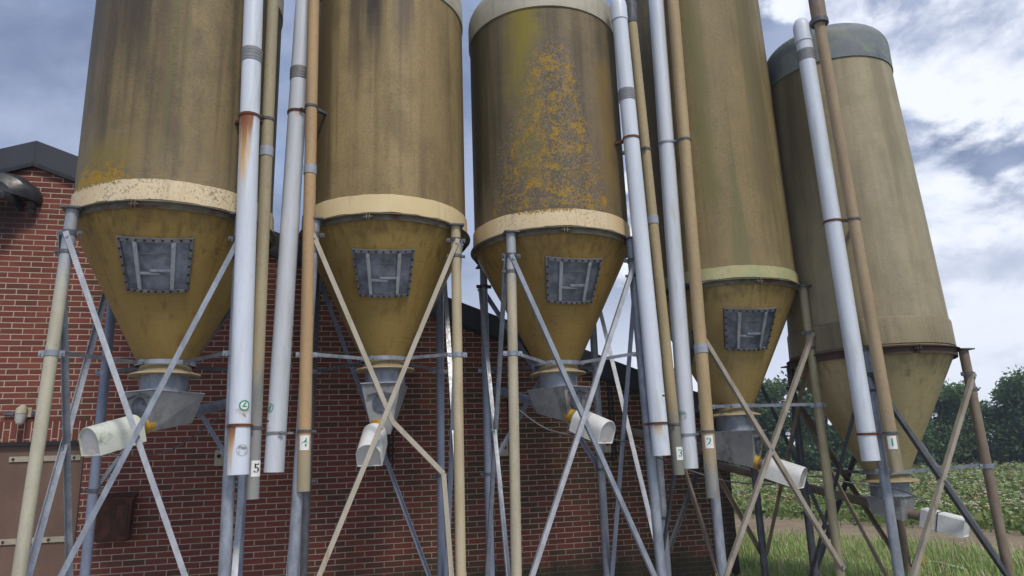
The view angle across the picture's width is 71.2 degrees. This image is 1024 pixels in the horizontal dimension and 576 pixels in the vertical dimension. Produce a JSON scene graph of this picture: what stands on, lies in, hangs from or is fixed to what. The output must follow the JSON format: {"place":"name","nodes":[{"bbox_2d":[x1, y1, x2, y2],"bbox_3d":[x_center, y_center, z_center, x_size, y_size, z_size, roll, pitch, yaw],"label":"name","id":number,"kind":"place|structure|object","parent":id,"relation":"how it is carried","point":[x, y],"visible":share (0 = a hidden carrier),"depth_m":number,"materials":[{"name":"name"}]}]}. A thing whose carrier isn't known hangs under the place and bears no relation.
{"place":"outdoors","nodes":[
{"label":"outdoors","id":0,"kind":"place"},
{"bbox_2d":[0,0,1023,446],"label":"sky","id":1,"kind":"structure","parent":0,"point":[958,65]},
{"bbox_2d":[730,458,1023,534],"bbox_3d":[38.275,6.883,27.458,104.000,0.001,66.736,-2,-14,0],"label":"field","id":2,"kind":"structure","parent":0,"point":[916,522],"depth_m":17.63,"materials":[{"name":"green plant"}]},
{"bbox_2d":[697,391,747,473],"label":"leafy tree","id":3,"kind":"object","parent":2,"relation":"on","point":[736,464],"visible":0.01,"depth_m":47.14,"materials":[{"name":"green plant"}]},
{"bbox_2d":[739,396,783,468],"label":"leafy tree","id":4,"kind":"object","parent":2,"relation":"on","point":[766,432],"visible":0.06,"depth_m":48.19,"materials":[{"name":"green plant"}]},
{"bbox_2d":[754,375,808,469],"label":"leafy tree","id":5,"kind":"object","parent":2,"relation":"on","point":[776,390],"visible":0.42,"depth_m":47.52,"materials":[{"name":"green plant"}]},
{"bbox_2d":[786,392,832,449],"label":"leafy tree","id":6,"kind":"object","parent":2,"relation":"on","point":[807,434],"visible":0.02,"depth_m":53.79,"materials":[{"name":"green plant"}]},
{"bbox_2d":[778,370,861,468],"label":"leafy tree","id":7,"kind":"object","parent":2,"relation":"on","point":[812,458],"visible":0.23,"depth_m":45.79,"materials":[{"name":"green plant"}]},
{"bbox_2d":[914,418,941,467],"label":"leafy tree","id":8,"kind":"object","parent":2,"relation":"on","point":[929,443],"visible":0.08,"depth_m":44.95,"materials":[{"name":"green plant"}]},
{"bbox_2d":[913,401,958,465],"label":"leafy tree","id":9,"kind":"object","parent":2,"relation":"on","point":[935,451],"visible":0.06,"depth_m":46.10,"materials":[{"name":"green plant"}]},
{"bbox_2d":[933,378,988,460],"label":"leafy tree","id":10,"kind":"object","parent":2,"relation":"on","point":[954,412],"visible":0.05,"depth_m":54.39,"materials":[{"name":"green plant"}]},
{"bbox_2d":[927,380,1003,463],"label":"leafy tree","id":11,"kind":"object","parent":2,"relation":"on","point":[950,398],"visible":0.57,"depth_m":46.59,"materials":[{"name":"green plant"}]},
{"bbox_2d":[988,384,1012,450],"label":"leafy tree","id":12,"kind":"object","parent":2,"relation":"on","point":[996,405],"visible":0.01,"depth_m":54.97,"materials":[{"name":"green plant"}]},
{"bbox_2d":[986,364,1023,463],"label":"leafy tree","id":13,"kind":"object","parent":2,"relation":"on","point":[1011,427],"visible":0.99,"depth_m":44.99,"materials":[{"name":"green plant"}]},
{"bbox_2d":[989,373,1023,462],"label":"leafy tree","id":14,"kind":"object","parent":2,"relation":"on","point":[1004,459],"visible":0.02,"depth_m":48.05,"materials":[{"name":"green plant"}]},
{"bbox_2d":[734,514,1023,548],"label":"path","id":15,"kind":"structure","parent":0,"point":[1013,538],"depth_m":14.05,"materials":[{"name":"soil"}]},
{"label":"ground","id":16,"kind":"structure","parent":0,"visible":0},
{"bbox_2d":[0,141,740,575],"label":"brick barn","id":17,"kind":"structure","parent":16,"relation":"on","point":[374,537],"depth_m":8.32,"materials":[{"name":"red brick"}]},
{"bbox_2d":[4,405,35,424],"bbox_3d":[-5.225,1.353,7.622,0.390,0.218,0.184,1,-14,-14],"label":"wall lamp","id":18,"kind":"object","parent":17,"relation":"attached to","point":[21,413],"visible":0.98,"depth_m":7.57,"materials":[{"name":"beige plastic"}]},
{"bbox_2d":[0,172,42,214],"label":"exhaust hood","id":19,"kind":"object","parent":17,"relation":"attached to","point":[12,186],"visible":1,"depth_m":8.01,"materials":[{"name":"grey metal"}]},
{"bbox_2d":[0,445,82,575],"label":"door","id":20,"kind":"structure","parent":17,"relation":"in","point":[13,460],"depth_m":7.56,"materials":[{"name":"brown wood"}]},
{"bbox_2d":[94,491,138,542],"bbox_3d":[-4.221,2.436,7.606,0.390,0.501,0.189,1,-14,-14],"label":"wall box","id":21,"kind":"object","parent":17,"relation":"attached to","point":[114,518],"visible":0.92,"depth_m":7.54,"materials":[{"name":"brown metal"}]},
{"bbox_2d":[214,450,223,465],"bbox_3d":[-3.261,1.647,8.116,0.181,0.950,0.071,1,-14,-14],"label":"wall socket","id":22,"kind":"object","parent":17,"relation":"attached to","point":[218,459],"depth_m":8.01,"materials":[{"name":"beige plastic"}]},
{"bbox_2d":[386,427,393,465],"bbox_3d":[-1.502,1.690,8.559,0.181,0.950,0.071,1,-14,-14],"label":"wall socket","id":23,"kind":"object","parent":17,"relation":"attached to","point":[392,447],"depth_m":8.53,"materials":[{"name":"plastic"}]},
{"bbox_2d":[500,388,508,455],"bbox_3d":[-0.061,1.726,8.922,0.181,0.950,0.071,1,-14,-14],"label":"wall socket","id":24,"kind":"object","parent":17,"relation":"attached to","point":[504,452],"depth_m":8.84,"materials":[{"name":"beige plastic"}]},
{"bbox_2d":[604,387,616,461],"bbox_3d":[1.256,1.759,9.254,0.181,0.950,0.071,1,-14,-14],"label":"wall socket","id":25,"kind":"object","parent":17,"relation":"attached to","point":[608,447],"depth_m":9.25,"materials":[{"name":"beige plastic"}]},
{"bbox_2d":[711,525,1023,575],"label":"grass","id":26,"kind":"structure","parent":16,"relation":"on","point":[860,560],"depth_m":9.74,"materials":[{"name":"plant"}]},
{"bbox_2d":[869,552,966,571],"bbox_3d":[5.442,3.728,9.787,0.142,0.070,1.810,2,-14,-15],"label":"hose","id":27,"kind":"object","parent":26,"relation":"on","point":[939,562],"visible":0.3,"depth_m":9.26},
{"bbox_2d":[767,0,1014,575],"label":"feed silo","id":28,"kind":"object","parent":16,"relation":"on","point":[887,350],"visible":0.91,"depth_m":7.56,"materials":[{"name":"metal"}]},
{"bbox_2d":[717,461,969,537],"bbox_3d":[3.571,2.379,8.297,0.192,0.817,3.040,9,-17,-37],"label":"feed auger","id":29,"kind":"object","parent":28,"relation":"attached to","point":[951,524],"visible":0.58,"depth_m":7.34,"materials":[{"name":"white plastic"}]},
{"label":"yard","id":30,"kind":"structure","parent":0,"visible":0},
{"bbox_2d":[11,0,283,575],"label":"feed silo","id":31,"kind":"object","parent":30,"relation":"on","point":[168,220],"visible":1,"depth_m":5.99,"materials":[{"name":"metal"}]},
{"bbox_2d":[79,399,225,456],"bbox_3d":[-3.023,1.242,6.898,0.361,0.743,2.878,-4,-14,6],"label":"feed auger","id":32,"kind":"object","parent":31,"relation":"attached to","point":[103,438],"visible":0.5,"depth_m":5.59,"materials":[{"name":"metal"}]},
{"bbox_2d":[108,414,222,456],"bbox_3d":[-3.273,1.367,6.708,0.076,0.414,1.336,-8,-15,25],"label":"cable","id":33,"kind":"object","parent":32,"relation":"attached to","point":[170,449],"visible":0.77,"depth_m":6.78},
{"bbox_2d":[264,0,469,575],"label":"feed silo","id":34,"kind":"object","parent":30,"relation":"on","point":[375,121],"visible":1,"depth_m":6.87,"materials":[{"name":"metal"}]},
{"bbox_2d":[356,419,387,466],"bbox_3d":[-1.317,1.370,7.534,0.228,0.978,2.393,-2,-14,-2],"label":"feed auger","id":35,"kind":"object","parent":34,"relation":"attached to","point":[379,450],"visible":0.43,"depth_m":6.38,"materials":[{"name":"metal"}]},
{"bbox_2d":[468,0,684,575],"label":"feed silo","id":36,"kind":"object","parent":30,"relation":"on","point":[556,244],"visible":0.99,"depth_m":7.21,"materials":[{"name":"metal"}]},
{"bbox_2d":[492,386,614,443],"bbox_3d":[0.279,1.342,7.868,0.325,0.817,2.553,5,-15,-27],"label":"feed auger","id":37,"kind":"object","parent":36,"relation":"attached to","point":[603,428],"visible":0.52,"depth_m":6.84,"materials":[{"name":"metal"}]},
{"bbox_2d":[519,409,925,500],"bbox_3d":[2.031,1.723,7.522,4.053,1.107,0.920,-1,-14,-3],"label":"cable","id":38,"kind":"object","parent":36,"relation":"attached to","point":[718,478],"visible":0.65,"depth_m":7.51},
{"bbox_2d":[635,0,847,575],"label":"feed silo","id":39,"kind":"object","parent":30,"relation":"on","point":[733,286],"visible":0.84,"depth_m":7.71,"materials":[{"name":"metal"}]},
{"bbox_2d":[620,427,806,488],"bbox_3d":[2.170,1.918,8.293,0.305,0.785,2.524,9,-18,-39],"label":"feed auger","id":40,"kind":"object","parent":39,"relation":"attached to","point":[797,473],"visible":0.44,"depth_m":7.42,"materials":[{"name":"white plastic"}]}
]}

